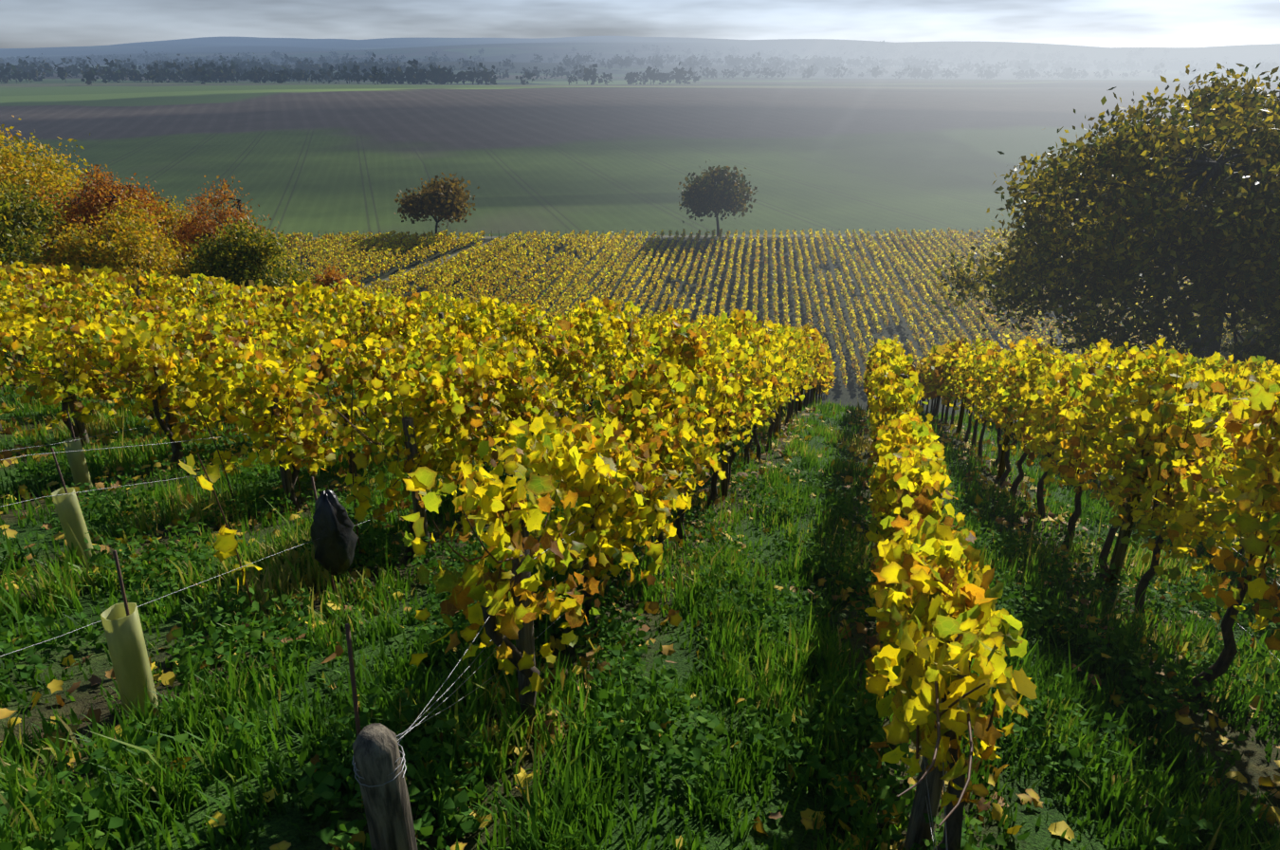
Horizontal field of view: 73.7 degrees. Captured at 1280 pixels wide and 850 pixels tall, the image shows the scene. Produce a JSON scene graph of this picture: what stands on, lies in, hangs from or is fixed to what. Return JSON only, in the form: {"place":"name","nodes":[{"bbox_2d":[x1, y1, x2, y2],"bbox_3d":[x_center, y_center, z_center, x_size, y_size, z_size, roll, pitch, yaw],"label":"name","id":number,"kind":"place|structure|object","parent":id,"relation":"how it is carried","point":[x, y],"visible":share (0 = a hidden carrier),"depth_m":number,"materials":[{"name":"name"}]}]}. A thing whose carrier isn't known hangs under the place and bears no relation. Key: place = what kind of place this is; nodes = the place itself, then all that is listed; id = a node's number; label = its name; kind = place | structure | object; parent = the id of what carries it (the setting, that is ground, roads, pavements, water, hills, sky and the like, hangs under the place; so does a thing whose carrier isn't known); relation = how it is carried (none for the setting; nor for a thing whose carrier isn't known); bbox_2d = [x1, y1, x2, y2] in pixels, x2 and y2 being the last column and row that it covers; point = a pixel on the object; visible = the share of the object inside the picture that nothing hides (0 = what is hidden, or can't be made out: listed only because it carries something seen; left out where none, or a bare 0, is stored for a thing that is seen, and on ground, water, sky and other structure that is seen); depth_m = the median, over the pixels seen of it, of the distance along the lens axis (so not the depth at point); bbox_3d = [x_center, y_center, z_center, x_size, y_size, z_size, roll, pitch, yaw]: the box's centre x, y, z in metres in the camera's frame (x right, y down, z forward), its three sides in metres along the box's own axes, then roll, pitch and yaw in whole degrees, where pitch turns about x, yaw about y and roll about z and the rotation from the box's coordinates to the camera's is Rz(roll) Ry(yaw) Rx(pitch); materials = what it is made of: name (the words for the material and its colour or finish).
{"place":"outdoors","nodes":[
{"label":"outdoors","id":0,"kind":"place"},
{"bbox_2d":[10,164,179,265],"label":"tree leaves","id":1,"kind":"object","parent":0,"point":[100,191],"depth_m":41.57,"materials":[{"name":"brown plant"}]},
{"bbox_2d":[117,188,199,339],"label":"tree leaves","id":2,"kind":"object","parent":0,"point":[169,222],"depth_m":48.43,"materials":[{"name":"plant"}]},
{"bbox_2d":[164,175,280,341],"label":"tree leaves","id":3,"kind":"object","parent":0,"point":[209,226],"depth_m":45.17,"materials":[{"name":"brown plant"}]},
{"bbox_2d":[0,36,1279,849],"bbox_3d":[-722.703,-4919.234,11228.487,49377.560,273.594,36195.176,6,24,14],"label":"ground","id":4,"kind":"structure","parent":0,"point":[813,153],"depth_m":260.67,"materials":[{"name":"green plant"}]},
{"bbox_2d":[0,167,81,268],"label":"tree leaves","id":5,"kind":"object","parent":4,"relation":"on","point":[15,227],"depth_m":35.41,"materials":[{"name":"green plant"}]},
{"bbox_2d":[0,114,96,268],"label":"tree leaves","id":6,"kind":"object","parent":4,"relation":"on","point":[56,175],"depth_m":43.41,"materials":[{"name":"yellow plant"}]},
{"bbox_2d":[51,437,158,716],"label":"vine shelters","id":7,"kind":"object","parent":4,"relation":"on","point":[124,636],"visible":0.77,"depth_m":3.26,"materials":[{"name":"plastic"}]},
{"bbox_2d":[29,189,196,286],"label":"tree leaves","id":8,"kind":"object","parent":4,"relation":"on","point":[132,230],"depth_m":36.79,"materials":[{"name":"yellow plant"}]},
{"bbox_2d":[50,384,365,809],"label":"stakes","id":9,"kind":"object","parent":4,"relation":"on","point":[352,674],"visible":0.42,"depth_m":3.04,"materials":[{"name":"wood"}]},
{"bbox_2d":[310,489,358,575],"bbox_3d":[-1.667,0.587,4.611,0.230,0.525,0.240,6,24,14],"label":"plastic bag","id":10,"kind":"object","parent":9,"relation":"attached to","point":[332,527],"visible":1,"depth_m":4.55,"materials":[{"name":"black plastic"}]},
{"bbox_2d":[170,214,323,292],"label":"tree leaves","id":11,"kind":"object","parent":4,"relation":"on","point":[267,272],"depth_m":38.77,"materials":[{"name":"green plant"}]},
{"bbox_2d":[195,388,361,625],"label":"young vines","id":12,"kind":"object","parent":4,"relation":"on","point":[240,563],"visible":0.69,"depth_m":5.07,"materials":[{"name":"wood"}]},
{"bbox_2d":[178,375,373,593],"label":"vine leaves","id":13,"kind":"object","parent":12,"relation":"attached to","point":[225,544],"visible":0.75,"depth_m":5.05,"materials":[{"name":"yellow plant"}]},
{"bbox_2d":[307,261,368,292],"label":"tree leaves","id":14,"kind":"object","parent":4,"relation":"on","point":[333,275],"depth_m":42.58,"materials":[{"name":"plant"}]},
{"bbox_2d":[352,722,417,849],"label":"anchor posts","id":15,"kind":"object","parent":4,"relation":"on","point":[387,806],"visible":0.98,"depth_m":2.25,"materials":[{"name":"grey wood"}]},
{"bbox_2d":[427,201,467,235],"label":"tree trunk","id":16,"kind":"object","parent":4,"relation":"on","point":[437,222],"visible":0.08,"depth_m":175.76,"materials":[{"name":"brown plant"}]},
{"bbox_2d":[393,172,479,227],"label":"field tree leaves","id":17,"kind":"object","parent":16,"relation":"on","point":[435,197],"visible":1,"depth_m":170.50,"materials":[{"name":"plant"}]},
{"bbox_2d":[0,412,948,849],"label":"trellis wires","id":18,"kind":"object","parent":4,"relation":"on","point":[444,682],"visible":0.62,"depth_m":2.67,"materials":[{"name":"silver metal"}]},
{"bbox_2d":[0,285,1172,849],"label":"trellis posts","id":19,"kind":"object","parent":4,"relation":"on","point":[920,828],"visible":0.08,"depth_m":5.50,"materials":[{"name":"brown wood"}]},
{"bbox_2d":[0,432,1279,849],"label":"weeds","id":20,"kind":"object","parent":4,"relation":"on","point":[425,825],"visible":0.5,"depth_m":3.84,"materials":[{"name":"green plant"}]},
{"bbox_2d":[0,347,1279,651],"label":"grass","id":21,"kind":"structure","parent":4,"relation":"on","point":[146,450],"depth_m":7.59,"materials":[{"name":"green plant"}]},
{"bbox_2d":[0,259,1279,447],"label":"vine leaves","id":22,"kind":"object","parent":4,"relation":"on","point":[93,292],"visible":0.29,"depth_m":12.48,"materials":[{"name":"yellow plant"}]},
{"bbox_2d":[0,368,1279,849],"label":"fallen leaves","id":23,"kind":"object","parent":4,"relation":"on","point":[980,790],"visible":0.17,"depth_m":4.76,"materials":[{"name":"yellow plant"}]},
{"bbox_2d":[0,40,1279,85],"bbox_3d":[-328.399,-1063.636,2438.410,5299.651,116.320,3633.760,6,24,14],"label":"trees","id":24,"kind":"object","parent":4,"relation":"on","point":[213,70],"materials":[{"name":"plant"}]},
{"bbox_2d":[45,340,1251,849],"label":"vine trunks","id":25,"kind":"object","parent":4,"relation":"on","point":[954,820],"visible":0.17,"depth_m":6.02,"materials":[{"name":"brown wood"}]},
{"bbox_2d":[0,286,1275,493],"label":"vine leaves","id":26,"kind":"object","parent":25,"relation":"attached to","point":[1047,389],"visible":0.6,"depth_m":7.89,"materials":[{"name":"yellow plant"}]},
{"bbox_2d":[0,271,1279,826],"bbox_3d":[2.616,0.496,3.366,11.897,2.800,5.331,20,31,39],"label":"vine leaves","id":27,"kind":"object","parent":25,"relation":"attached to","point":[923,553],"visible":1,"depth_m":3.99,"materials":[{"name":"yellow plant"}]},
{"bbox_2d":[318,227,1014,238],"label":"vineyard posts","id":28,"kind":"object","parent":4,"relation":"on","point":[677,229],"visible":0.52,"depth_m":175.35,"materials":[{"name":"green wood"}]},
{"bbox_2d":[688,182,728,236],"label":"tree trunk","id":29,"kind":"object","parent":4,"relation":"on","point":[718,225],"visible":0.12,"depth_m":177.63,"materials":[{"name":"brown plant"}]},
{"bbox_2d":[677,159,758,222],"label":"tree leaves","id":30,"kind":"object","parent":29,"relation":"attached to","point":[700,196],"visible":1,"depth_m":171.23,"materials":[{"name":"green plant"}]},
{"bbox_2d":[175,226,1256,387],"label":"vineyard rows","id":31,"kind":"object","parent":4,"relation":"on","point":[331,242],"visible":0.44,"depth_m":142.84,"materials":[{"name":"yellow plant"}]},
{"bbox_2d":[930,62,1279,365],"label":"tree","id":32,"kind":"object","parent":4,"relation":"on","point":[1234,114],"depth_m":28.03,"materials":[{"name":"green plant"}]},
{"bbox_2d":[0,501,1279,849],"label":"grass","id":33,"kind":"structure","parent":0,"point":[567,824],"depth_m":3.40,"materials":[{"name":"green plant"}]},
{"bbox_2d":[0,0,1279,48],"label":"sky","id":34,"kind":"structure","parent":0,"point":[24,24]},
{"bbox_2d":[288,358,1279,762],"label":"trellis wires","id":35,"kind":"object","parent":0,"point":[702,440],"visible":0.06,"depth_m":4.34,"materials":[{"name":"grey metal"}]},
{"bbox_2d":[1178,305,1279,364],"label":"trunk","id":36,"kind":"object","parent":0,"point":[1230,338],"depth_m":49.26,"materials":[{"name":"brown wood"}]}
]}

